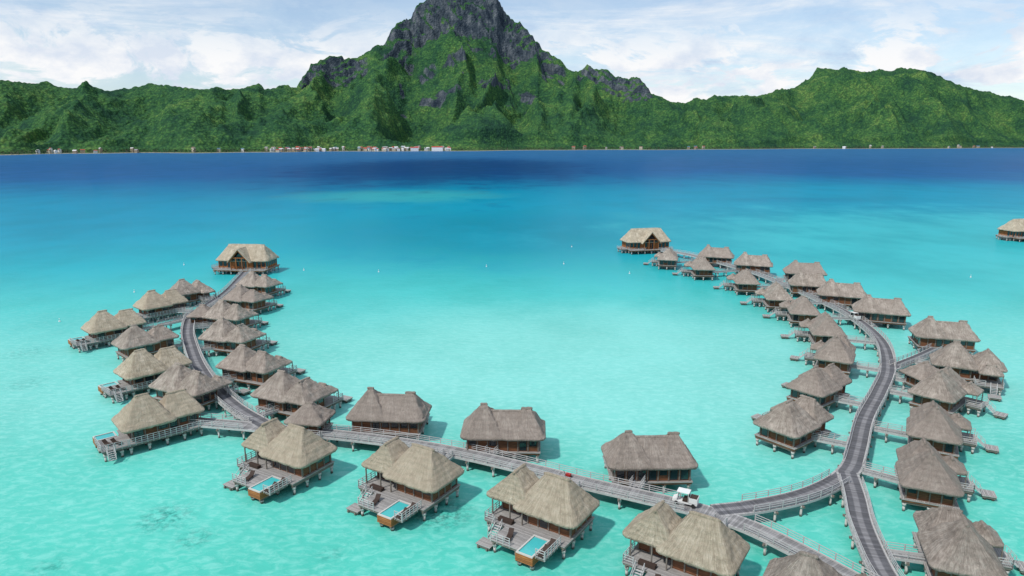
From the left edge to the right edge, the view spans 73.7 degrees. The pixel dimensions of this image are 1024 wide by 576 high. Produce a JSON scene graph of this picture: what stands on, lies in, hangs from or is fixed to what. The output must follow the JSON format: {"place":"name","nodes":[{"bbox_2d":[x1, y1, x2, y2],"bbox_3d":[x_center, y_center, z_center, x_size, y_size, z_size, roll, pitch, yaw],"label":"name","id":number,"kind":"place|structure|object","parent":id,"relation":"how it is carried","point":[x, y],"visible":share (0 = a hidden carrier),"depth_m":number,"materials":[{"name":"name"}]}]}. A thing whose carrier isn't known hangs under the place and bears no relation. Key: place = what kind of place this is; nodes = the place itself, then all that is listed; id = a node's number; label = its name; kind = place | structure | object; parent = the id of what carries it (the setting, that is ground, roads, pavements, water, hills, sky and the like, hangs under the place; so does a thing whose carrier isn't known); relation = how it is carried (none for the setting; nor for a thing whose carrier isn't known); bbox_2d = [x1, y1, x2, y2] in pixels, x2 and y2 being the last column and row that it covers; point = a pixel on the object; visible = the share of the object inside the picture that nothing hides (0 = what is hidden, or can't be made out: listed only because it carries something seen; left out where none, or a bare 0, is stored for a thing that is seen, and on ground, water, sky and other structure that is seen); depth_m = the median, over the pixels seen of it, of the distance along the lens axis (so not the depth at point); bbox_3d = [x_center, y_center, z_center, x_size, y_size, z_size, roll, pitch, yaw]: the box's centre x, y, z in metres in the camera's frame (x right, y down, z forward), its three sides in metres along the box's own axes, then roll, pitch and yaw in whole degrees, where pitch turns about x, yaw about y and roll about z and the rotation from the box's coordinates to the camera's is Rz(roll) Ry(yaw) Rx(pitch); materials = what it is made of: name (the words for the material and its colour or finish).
{"place":"outdoors","nodes":[
{"label":"outdoors","id":0,"kind":"place"},
{"bbox_2d":[0,148,1023,575],"bbox_3d":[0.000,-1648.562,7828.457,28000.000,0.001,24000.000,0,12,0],"label":"lagoon water","id":1,"kind":"structure","parent":0,"point":[572,326],"depth_m":194.35,"materials":[{"name":"teal liquid"}]},
{"bbox_2d":[68,308,146,352],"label":"overwater bungalow","id":2,"kind":"object","parent":1,"relation":"on","point":[102,326],"visible":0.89,"depth_m":169.03,"materials":[{"name":"beige plant"}]},
{"bbox_2d":[98,345,191,403],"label":"overwater bungalow","id":3,"kind":"object","parent":1,"relation":"on","point":[140,369],"visible":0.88,"depth_m":137.08,"materials":[{"name":"beige plant"}]},
{"bbox_2d":[111,324,178,360],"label":"overwater bungalow","id":4,"kind":"object","parent":1,"relation":"on","point":[132,338],"visible":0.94,"depth_m":157.38,"materials":[{"name":"brown wood"}]},
{"bbox_2d":[92,388,204,461],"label":"overwater bungalow","id":5,"kind":"object","parent":1,"relation":"on","point":[142,418],"visible":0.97,"depth_m":113.36,"materials":[{"name":"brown wood"}]},
{"bbox_2d":[143,322,154,330],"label":"footbridge","id":6,"kind":"object","parent":1,"relation":"in","point":[147,327],"visible":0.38,"depth_m":178.68,"materials":[{"name":"grey wood"}]},
{"bbox_2d":[133,289,188,324],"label":"overwater bungalow","id":7,"kind":"object","parent":1,"relation":"on","point":[151,304],"visible":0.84,"depth_m":192.51,"materials":[{"name":"beige plant"}]},
{"bbox_2d":[157,313,188,330],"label":"boardwalk","id":8,"kind":"structure","parent":1,"relation":"on","point":[171,322],"depth_m":183.55,"materials":[{"name":"grey wood"}]},
{"bbox_2d":[172,340,182,346],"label":"footbridge","id":9,"kind":"object","parent":1,"relation":"in","point":[180,344],"visible":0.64,"depth_m":163.13,"materials":[{"name":"grey wood"}]},
{"bbox_2d":[170,307,192,317],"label":"footbridge","id":10,"kind":"object","parent":1,"relation":"in","point":[183,311],"visible":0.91,"depth_m":194.94,"materials":[{"name":"grey wood"}]},
{"bbox_2d":[169,278,217,306],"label":"overwater bungalow","id":11,"kind":"object","parent":1,"relation":"on","point":[190,292],"visible":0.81,"depth_m":209.40,"materials":[{"name":"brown wood"}]},
{"bbox_2d":[186,304,210,325],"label":"thatched hut","id":12,"kind":"object","parent":1,"relation":"on","point":[198,313],"visible":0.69,"depth_m":182.93,"materials":[{"name":"beige plant"}]},
{"bbox_2d":[148,362,250,410],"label":"overwater bungalow","id":13,"kind":"object","parent":1,"relation":"on","point":[201,388],"visible":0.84,"depth_m":128.48,"materials":[{"name":"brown wood"}]},
{"bbox_2d":[194,321,212,331],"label":"footbridge","id":14,"kind":"object","parent":1,"relation":"on","point":[202,326],"visible":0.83,"depth_m":179.41,"materials":[{"name":"grey wood"}]},
{"bbox_2d":[198,294,213,301],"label":"footbridge","id":15,"kind":"object","parent":1,"relation":"on","point":[205,296],"visible":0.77,"depth_m":211.07,"materials":[{"name":"grey wood"}]},
{"bbox_2d":[199,343,215,356],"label":"footbridge","id":16,"kind":"object","parent":1,"relation":"on","point":[207,348],"visible":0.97,"depth_m":160.40,"materials":[{"name":"grey wood"}]},
{"bbox_2d":[180,269,269,433],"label":"boardwalk","id":17,"kind":"structure","parent":1,"relation":"on","point":[230,403],"depth_m":148.52,"materials":[{"name":"grey wood"}]},
{"bbox_2d":[219,373,235,387],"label":"footbridge","id":18,"kind":"object","parent":1,"relation":"in","point":[230,378],"visible":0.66,"depth_m":139.99,"materials":[{"name":"grey wood"}]},
{"bbox_2d":[202,299,267,328],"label":"overwater bungalow","id":19,"kind":"object","parent":1,"relation":"on","point":[236,314],"visible":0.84,"depth_m":180.10,"materials":[{"name":"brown wood"}]},
{"bbox_2d":[198,317,277,356],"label":"overwater bungalow","id":20,"kind":"object","parent":1,"relation":"on","point":[222,334],"visible":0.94,"depth_m":160.62,"materials":[{"name":"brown wood"}]},
{"bbox_2d":[211,244,279,274],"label":"overwater bungalow","id":21,"kind":"object","parent":1,"relation":"on","point":[259,258],"visible":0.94,"depth_m":260.35,"materials":[{"name":"beige plant"}]},
{"bbox_2d":[222,284,283,313],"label":"overwater bungalow","id":22,"kind":"object","parent":1,"relation":"on","point":[241,295],"visible":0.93,"depth_m":199.79,"materials":[{"name":"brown wood"}]},
{"bbox_2d":[215,344,305,389],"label":"overwater bungalow","id":23,"kind":"object","parent":1,"relation":"on","point":[243,363],"visible":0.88,"depth_m":139.82,"materials":[{"name":"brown wood"}]},
{"bbox_2d":[235,271,290,295],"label":"overwater bungalow","id":24,"kind":"object","parent":1,"relation":"on","point":[258,283],"visible":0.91,"depth_m":219.40,"materials":[{"name":"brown wood"}]},
{"bbox_2d":[257,403,279,418],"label":"footbridge","id":25,"kind":"object","parent":1,"relation":"in","point":[270,412],"visible":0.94,"depth_m":123.06,"materials":[{"name":"grey wood"}]},
{"bbox_2d":[223,418,337,503],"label":"overwater bungalow","id":26,"kind":"object","parent":1,"relation":"on","point":[293,455],"visible":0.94,"depth_m":100.91,"materials":[{"name":"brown wood"}]},
{"bbox_2d":[250,369,352,417],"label":"overwater bungalow","id":27,"kind":"object","parent":1,"relation":"on","point":[288,394],"visible":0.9,"depth_m":124.40,"materials":[{"name":"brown wood"}]},
{"bbox_2d":[284,401,335,433],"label":"thatched hut","id":28,"kind":"object","parent":1,"relation":"on","point":[310,415],"visible":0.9,"depth_m":114.34,"materials":[{"name":"brown wood"}]},
{"bbox_2d":[346,387,431,439],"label":"overwater bungalow","id":29,"kind":"object","parent":1,"relation":"on","point":[408,412],"visible":0.93,"depth_m":114.79,"materials":[{"name":"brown wood"}]},
{"bbox_2d":[346,436,463,530],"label":"overwater bungalow","id":30,"kind":"object","parent":1,"relation":"on","point":[406,483],"visible":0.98,"depth_m":94.12,"materials":[{"name":"beige plant"}]},
{"bbox_2d":[438,448,452,459],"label":"footbridge","id":31,"kind":"object","parent":1,"relation":"on","point":[450,457],"visible":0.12,"depth_m":105.81,"materials":[{"name":"grey wood"}]},
{"bbox_2d":[485,445,499,455],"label":"footbridge","id":32,"kind":"object","parent":1,"relation":"in","point":[495,453],"visible":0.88,"depth_m":107.25,"materials":[{"name":"grey wood"}]},
{"bbox_2d":[460,403,545,462],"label":"overwater bungalow","id":33,"kind":"object","parent":1,"relation":"on","point":[522,431],"visible":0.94,"depth_m":107.79,"materials":[{"name":"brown wood"}]},
{"bbox_2d":[189,412,877,575],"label":"boardwalk","id":34,"kind":"structure","parent":1,"relation":"on","point":[775,539],"depth_m":97.84,"materials":[{"name":"grey wood"}]},
{"bbox_2d":[672,487,698,508],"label":"utility cart","id":35,"kind":"object","parent":34,"relation":"on","point":[692,500],"visible":0.96,"depth_m":91.44,"materials":[{"name":"white paint"}]},
{"bbox_2d":[476,463,599,570],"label":"overwater bungalow","id":36,"kind":"object","parent":1,"relation":"on","point":[545,516],"visible":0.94,"depth_m":85.81,"materials":[{"name":"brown wood"}]},
{"bbox_2d":[629,474,646,489],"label":"footbridge","id":37,"kind":"object","parent":1,"relation":"in","point":[639,485],"visible":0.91,"depth_m":97.35,"materials":[{"name":"grey wood"}]},
{"bbox_2d":[617,228,672,254],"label":"overwater bungalow","id":38,"kind":"object","parent":1,"relation":"on","point":[645,239],"visible":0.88,"depth_m":307.87,"materials":[{"name":"beige plant"}]},
{"bbox_2d":[601,430,697,492],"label":"overwater bungalow","id":39,"kind":"object","parent":1,"relation":"on","point":[666,459],"visible":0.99,"depth_m":98.34,"materials":[{"name":"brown wood"}]},
{"bbox_2d":[643,247,677,269],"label":"overwater bungalow","id":40,"kind":"object","parent":1,"relation":"on","point":[667,258],"visible":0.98,"depth_m":267.98,"materials":[{"name":"plant"}]},
{"bbox_2d":[676,258,693,263],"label":"footbridge","id":41,"kind":"object","parent":1,"relation":"in","point":[681,261],"visible":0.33,"depth_m":274.24,"materials":[{"name":"grey wood"}]},
{"bbox_2d":[622,500,749,575],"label":"overwater bungalow","id":42,"kind":"object","parent":1,"relation":"on","point":[666,538],"visible":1,"depth_m":77.66,"materials":[{"name":"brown wood"}]},
{"bbox_2d":[672,256,715,280],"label":"overwater bungalow","id":43,"kind":"object","parent":1,"relation":"on","point":[701,266],"visible":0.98,"depth_m":247.99,"materials":[{"name":"plant"}]},
{"bbox_2d":[698,244,734,267],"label":"overwater bungalow","id":44,"kind":"object","parent":1,"relation":"on","point":[712,255],"visible":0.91,"depth_m":273.16,"materials":[{"name":"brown wood"}]},
{"bbox_2d":[709,267,739,277],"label":"footbridge","id":45,"kind":"object","parent":1,"relation":"in","point":[724,271],"visible":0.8,"depth_m":255.12,"materials":[{"name":"grey wood"}]},
{"bbox_2d":[713,269,759,295],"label":"overwater bungalow","id":46,"kind":"object","parent":1,"relation":"on","point":[746,281],"visible":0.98,"depth_m":223.84,"materials":[{"name":"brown wood"}]},
{"bbox_2d":[734,252,772,275],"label":"overwater bungalow","id":47,"kind":"object","parent":1,"relation":"on","point":[745,260],"visible":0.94,"depth_m":255.06,"materials":[{"name":"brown wood"}]},
{"bbox_2d":[740,281,793,312],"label":"overwater bungalow","id":48,"kind":"object","parent":1,"relation":"on","point":[776,293],"visible":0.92,"depth_m":201.86,"materials":[{"name":"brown wood"}]},
{"bbox_2d":[757,283,785,288],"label":"footbridge","id":49,"kind":"object","parent":1,"relation":"on","point":[765,287],"visible":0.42,"depth_m":228.01,"materials":[{"name":"grey wood"}]},
{"bbox_2d":[661,248,896,522],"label":"boardwalk","id":50,"kind":"structure","parent":1,"relation":"on","point":[855,454],"depth_m":111.12,"materials":[{"name":"grey wood"}]},
{"bbox_2d":[850,311,860,320],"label":"utility cart","id":51,"kind":"object","parent":50,"relation":"on","point":[856,316],"visible":0.94,"depth_m":185.51,"materials":[{"name":"white paint"}]},
{"bbox_2d":[762,295,819,328],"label":"overwater bungalow","id":52,"kind":"object","parent":1,"relation":"on","point":[801,308],"visible":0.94,"depth_m":185.43,"materials":[{"name":"beige plant"}]},
{"bbox_2d":[751,395,833,458],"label":"overwater bungalow","id":53,"kind":"object","parent":1,"relation":"on","point":[791,425],"visible":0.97,"depth_m":111.46,"materials":[{"name":"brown wood"}]},
{"bbox_2d":[783,260,827,281],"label":"overwater bungalow","id":54,"kind":"object","parent":1,"relation":"on","point":[790,270],"visible":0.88,"depth_m":239.55,"materials":[{"name":"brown wood"}]},
{"bbox_2d":[788,270,825,297],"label":"overwater bungalow","id":55,"kind":"object","parent":1,"relation":"on","point":[798,280],"visible":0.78,"depth_m":219.70,"materials":[{"name":"beige plant"}]},
{"bbox_2d":[780,311,846,345],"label":"overwater bungalow","id":56,"kind":"object","parent":1,"relation":"on","point":[824,327],"visible":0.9,"depth_m":166.32,"materials":[{"name":"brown wood"}]},
{"bbox_2d":[763,551,866,575],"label":"overwater bungalow","id":57,"kind":"object","parent":1,"relation":"on","point":[802,563],"visible":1,"depth_m":70.28,"materials":[{"name":"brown wood"}]},
{"bbox_2d":[781,363,851,411],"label":"overwater bungalow","id":58,"kind":"object","parent":1,"relation":"on","point":[824,386],"visible":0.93,"depth_m":128.38,"materials":[{"name":"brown wood"}]},
{"bbox_2d":[790,334,855,375],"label":"overwater bungalow","id":59,"kind":"object","parent":1,"relation":"on","point":[838,350],"visible":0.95,"depth_m":146.50,"materials":[{"name":"plant"}]},
{"bbox_2d":[811,430,848,453],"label":"footbridge","id":60,"kind":"object","parent":1,"relation":"in","point":[833,442],"visible":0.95,"depth_m":111.17,"materials":[{"name":"grey wood"}]},
{"bbox_2d":[821,313,850,325],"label":"footbridge","id":61,"kind":"object","parent":1,"relation":"in","point":[842,318],"visible":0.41,"depth_m":187.69,"materials":[{"name":"grey wood"}]},
{"bbox_2d":[817,279,866,309],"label":"overwater bungalow","id":62,"kind":"object","parent":1,"relation":"on","point":[847,294],"visible":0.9,"depth_m":205.19,"materials":[{"name":"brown wood"}]},
{"bbox_2d":[834,393,863,412],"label":"footbridge","id":63,"kind":"object","parent":1,"relation":"on","point":[851,403],"visible":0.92,"depth_m":127.91,"materials":[{"name":"grey wood"}]},
{"bbox_2d":[846,335,875,349],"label":"footbridge","id":64,"kind":"object","parent":1,"relation":"in","point":[862,341],"visible":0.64,"depth_m":166.15,"materials":[{"name":"grey wood"}]},
{"bbox_2d":[849,360,879,377],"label":"footbridge","id":65,"kind":"object","parent":1,"relation":"in","point":[864,367],"visible":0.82,"depth_m":146.84,"materials":[{"name":"grey wood"}]},
{"bbox_2d":[836,470,905,575],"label":"boardwalk","id":66,"kind":"structure","parent":1,"relation":"on","point":[865,537],"depth_m":86.01,"materials":[{"name":"grey wood"}]},
{"bbox_2d":[862,462,898,487],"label":"footbridge","id":67,"kind":"object","parent":1,"relation":"on","point":[876,475],"visible":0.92,"depth_m":100.04,"materials":[{"name":"grey wood"}]},
{"bbox_2d":[851,294,910,329],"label":"overwater bungalow","id":68,"kind":"object","parent":1,"relation":"on","point":[887,312],"visible":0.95,"depth_m":185.03,"materials":[{"name":"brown wood"}]},
{"bbox_2d":[873,420,908,442],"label":"footbridge","id":69,"kind":"object","parent":1,"relation":"in","point":[890,431],"visible":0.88,"depth_m":115.01,"materials":[{"name":"grey wood"}]},
{"bbox_2d":[894,372,906,389],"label":"footbridge","id":70,"kind":"object","parent":1,"relation":"in","point":[898,379],"visible":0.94,"depth_m":139.71,"materials":[{"name":"grey wood"}]},
{"bbox_2d":[889,385,912,403],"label":"footbridge","id":71,"kind":"object","parent":1,"relation":"in","point":[901,393],"visible":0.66,"depth_m":132.22,"materials":[{"name":"grey wood"}]},
{"bbox_2d":[885,541,926,574],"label":"footbridge","id":72,"kind":"object","parent":1,"relation":"in","point":[906,558],"visible":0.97,"depth_m":80.28,"materials":[{"name":"grey wood"}]},
{"bbox_2d":[889,343,941,375],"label":"boardwalk","id":73,"kind":"structure","parent":1,"relation":"in","point":[907,362],"depth_m":152.80,"materials":[{"name":"grey wood"}]},
{"bbox_2d":[899,361,939,389],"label":"thatched hut","id":74,"kind":"object","parent":1,"relation":"on","point":[917,373],"visible":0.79,"depth_m":136.47,"materials":[{"name":"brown wood"}]},
{"bbox_2d":[915,357,935,366],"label":"footbridge","id":75,"kind":"object","parent":1,"relation":"on","point":[918,361],"visible":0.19,"depth_m":150.44,"materials":[{"name":"grey wood"}]},
{"bbox_2d":[908,316,980,354],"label":"overwater bungalow","id":76,"kind":"object","parent":1,"relation":"on","point":[929,330],"visible":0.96,"depth_m":161.85,"materials":[{"name":"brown wood"}]},
{"bbox_2d":[894,437,996,510],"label":"overwater bungalow","id":77,"kind":"object","parent":1,"relation":"on","point":[926,472],"visible":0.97,"depth_m":93.26,"materials":[{"name":"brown wood"}]},
{"bbox_2d":[906,400,998,458],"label":"overwater bungalow","id":78,"kind":"object","parent":1,"relation":"on","point":[939,428],"visible":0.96,"depth_m":108.72,"materials":[{"name":"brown wood"}]},
{"bbox_2d":[907,366,1008,419],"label":"overwater bungalow","id":79,"kind":"object","parent":1,"relation":"on","point":[948,388],"visible":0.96,"depth_m":125.88,"materials":[{"name":"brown wood"}]},
{"bbox_2d":[912,506,1023,575],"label":"overwater bungalow","id":80,"kind":"object","parent":1,"relation":"on","point":[950,541],"visible":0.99,"depth_m":76.64,"materials":[{"name":"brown wood"}]},
{"bbox_2d":[929,340,1007,401],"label":"overwater bungalow","id":81,"kind":"object","parent":1,"relation":"on","point":[986,368],"visible":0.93,"depth_m":140.41,"materials":[{"name":"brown wood"}]},
{"bbox_2d":[996,219,1023,241],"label":"overwater bungalow","id":82,"kind":"object","parent":1,"relation":"on","point":[1013,229],"visible":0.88,"depth_m":345.74,"materials":[{"name":"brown wood"}]},
{"bbox_2d":[0,0,1023,154],"bbox_3d":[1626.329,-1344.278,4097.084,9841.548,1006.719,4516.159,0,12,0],"label":"mountain island","id":83,"kind":"structure","parent":0,"point":[467,74],"depth_m":3929.31,"materials":[{"name":"green plant"}]},
{"bbox_2d":[432,146,442,150],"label":"village house","id":84,"kind":"structure","parent":83,"relation":"on","point":[437,148],"depth_m":3064.21,"materials":[{"name":"white paint"}]},
{"bbox_2d":[1,145,1022,154],"bbox_3d":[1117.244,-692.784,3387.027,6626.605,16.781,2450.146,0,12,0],"label":"shoreline palm grove","id":85,"kind":"object","parent":83,"relation":"on","point":[200,150],"visible":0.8,"depth_m":3122.88,"materials":[{"name":"green plant"}]},
{"bbox_2d":[0,0,1023,102],"label":"sky","id":86,"kind":"structure","parent":0,"point":[683,51],"materials":[{"name":"white"}]}
]}

